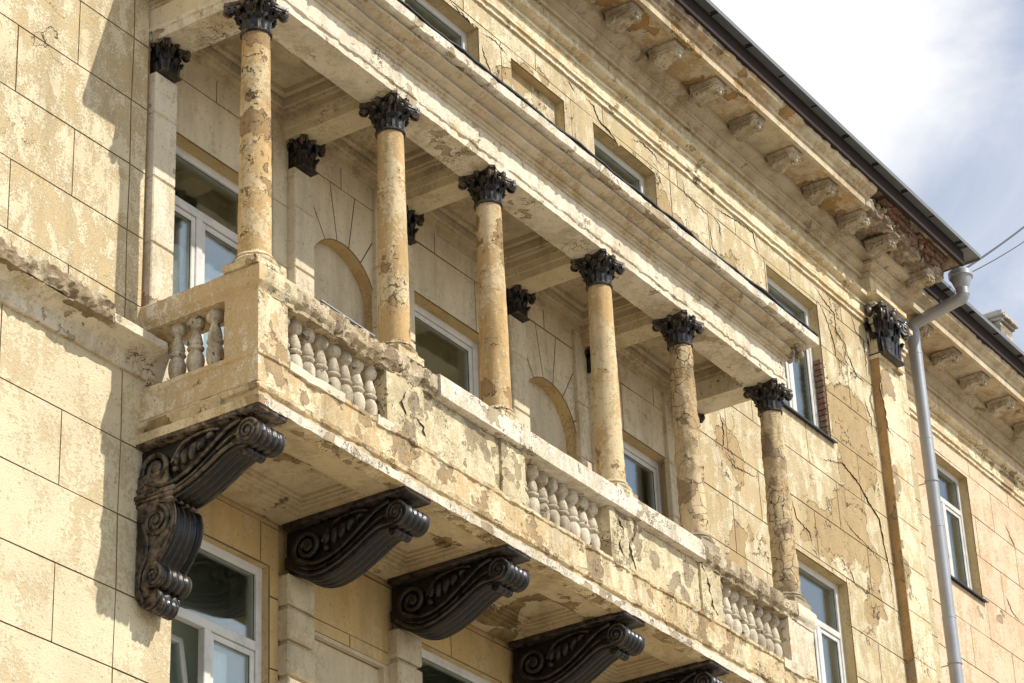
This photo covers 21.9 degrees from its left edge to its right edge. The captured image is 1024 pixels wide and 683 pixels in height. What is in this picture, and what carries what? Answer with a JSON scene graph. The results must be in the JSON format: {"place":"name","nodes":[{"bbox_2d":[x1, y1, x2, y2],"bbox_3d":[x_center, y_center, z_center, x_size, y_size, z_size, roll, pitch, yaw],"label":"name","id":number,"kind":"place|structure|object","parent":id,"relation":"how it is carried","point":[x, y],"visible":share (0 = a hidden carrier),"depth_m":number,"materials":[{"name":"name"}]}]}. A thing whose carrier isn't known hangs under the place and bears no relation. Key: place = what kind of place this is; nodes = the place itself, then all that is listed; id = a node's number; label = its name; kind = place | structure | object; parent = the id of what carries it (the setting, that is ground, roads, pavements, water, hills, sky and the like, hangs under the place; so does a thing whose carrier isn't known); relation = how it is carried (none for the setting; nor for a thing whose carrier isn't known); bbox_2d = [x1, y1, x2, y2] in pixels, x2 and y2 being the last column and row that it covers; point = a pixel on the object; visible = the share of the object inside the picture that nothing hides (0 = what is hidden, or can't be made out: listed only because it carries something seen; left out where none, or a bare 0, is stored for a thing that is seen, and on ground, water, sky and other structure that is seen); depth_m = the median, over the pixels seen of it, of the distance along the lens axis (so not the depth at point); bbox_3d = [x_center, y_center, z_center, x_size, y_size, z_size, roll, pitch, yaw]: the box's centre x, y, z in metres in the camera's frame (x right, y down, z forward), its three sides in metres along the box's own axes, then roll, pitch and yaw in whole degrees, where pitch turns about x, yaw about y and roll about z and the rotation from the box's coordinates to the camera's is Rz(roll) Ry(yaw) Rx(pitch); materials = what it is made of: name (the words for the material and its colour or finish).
{"place":"outdoors","nodes":[
{"label":"outdoors","id":0,"kind":"place"},
{"bbox_2d":[0,0,980,682],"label":"apartment building","id":1,"kind":"structure","parent":0,"point":[712,126],"depth_m":23.66,"materials":[{"name":"paint"}]},
{"bbox_2d":[172,133,238,358],"bbox_3d":[-2.472,-0.603,21.786,0.202,1.950,1.270,-19,-32,28],"label":"window","id":2,"kind":"structure","parent":1,"relation":"in","point":[206,190],"depth_m":21.97,"materials":[{"name":"paint"}]},
{"bbox_2d":[170,534,267,682],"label":"window","id":3,"kind":"structure","parent":1,"relation":"in","point":[219,632],"depth_m":20.61,"materials":[{"name":"paint"}]},
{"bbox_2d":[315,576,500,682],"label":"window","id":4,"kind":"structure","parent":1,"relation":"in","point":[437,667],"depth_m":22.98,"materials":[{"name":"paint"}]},
{"bbox_2d":[405,0,478,61],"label":"window","id":5,"kind":"structure","parent":1,"relation":"in","point":[440,15],"depth_m":26.49,"materials":[{"name":"paint"}]},
{"bbox_2d":[414,292,480,399],"bbox_3d":[-0.633,0.637,24.256,0.202,1.950,1.270,-19,-32,28],"label":"window","id":6,"kind":"structure","parent":1,"relation":"in","point":[448,348],"depth_m":24.73,"materials":[{"name":"paint"}]},
{"bbox_2d":[134,0,819,682],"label":"colonnaded balcony","id":7,"kind":"structure","parent":1,"relation":"attached to","point":[398,466],"depth_m":22.69,"materials":[{"name":"paint"}]},
{"bbox_2d":[593,124,655,203],"bbox_3d":[1.162,-1.250,28.422,0.222,1.860,1.290,-19,-32,28],"label":"window","id":8,"kind":"structure","parent":1,"relation":"in","point":[617,158],"depth_m":28.99,"materials":[{"name":"paint"}]},
{"bbox_2d":[622,430,668,518],"bbox_3d":[1.253,1.908,26.789,0.202,1.950,1.280,-19,-32,28],"label":"window","id":9,"kind":"structure","parent":1,"relation":"in","point":[644,468],"depth_m":27.41,"materials":[{"name":"paint"}]},
{"bbox_2d":[766,266,837,443],"bbox_3d":[3.321,0.170,31.256,0.264,1.859,1.400,-19,-32,28],"label":"window","id":10,"kind":"structure","parent":1,"relation":"in","point":[805,378],"depth_m":31.56,"materials":[{"name":"paint"}]},
{"bbox_2d":[796,550,856,682],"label":"window","id":11,"kind":"structure","parent":1,"relation":"in","point":[826,594],"depth_m":29.98,"materials":[{"name":"paint"}]},
{"bbox_2d":[711,0,1023,351],"label":"sky","id":12,"kind":"structure","parent":0,"point":[934,89],"materials":[{"name":"white"}]},
{"bbox_2d":[900,280,1023,682],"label":"neighbouring wing","id":13,"kind":"structure","parent":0,"point":[973,359],"depth_m":36.51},
{"bbox_2d":[907,267,972,682],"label":"downpipe","id":14,"kind":"object","parent":13,"relation":"attached to","point":[960,278],"visible":0.96,"depth_m":34.12,"materials":[{"name":"grey metal"}]},
{"bbox_2d":[966,226,1023,267],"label":"overhead cable","id":15,"kind":"object","parent":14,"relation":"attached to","point":[997,246],"visible":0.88,"depth_m":39.53,"materials":[{"name":"rubber"}]},
{"bbox_2d":[972,241,1023,271],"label":"overhead cable","id":16,"kind":"object","parent":14,"relation":"attached to","point":[998,257],"visible":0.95,"depth_m":39.09,"materials":[{"name":"rubber"}]},
{"bbox_2d":[935,454,988,602],"bbox_3d":[5.929,2.499,35.846,0.264,1.879,1.400,-19,-32,28],"label":"window","id":17,"kind":"structure","parent":13,"relation":"in","point":[957,520],"depth_m":36.23,"materials":[{"name":"paint"}]}
]}

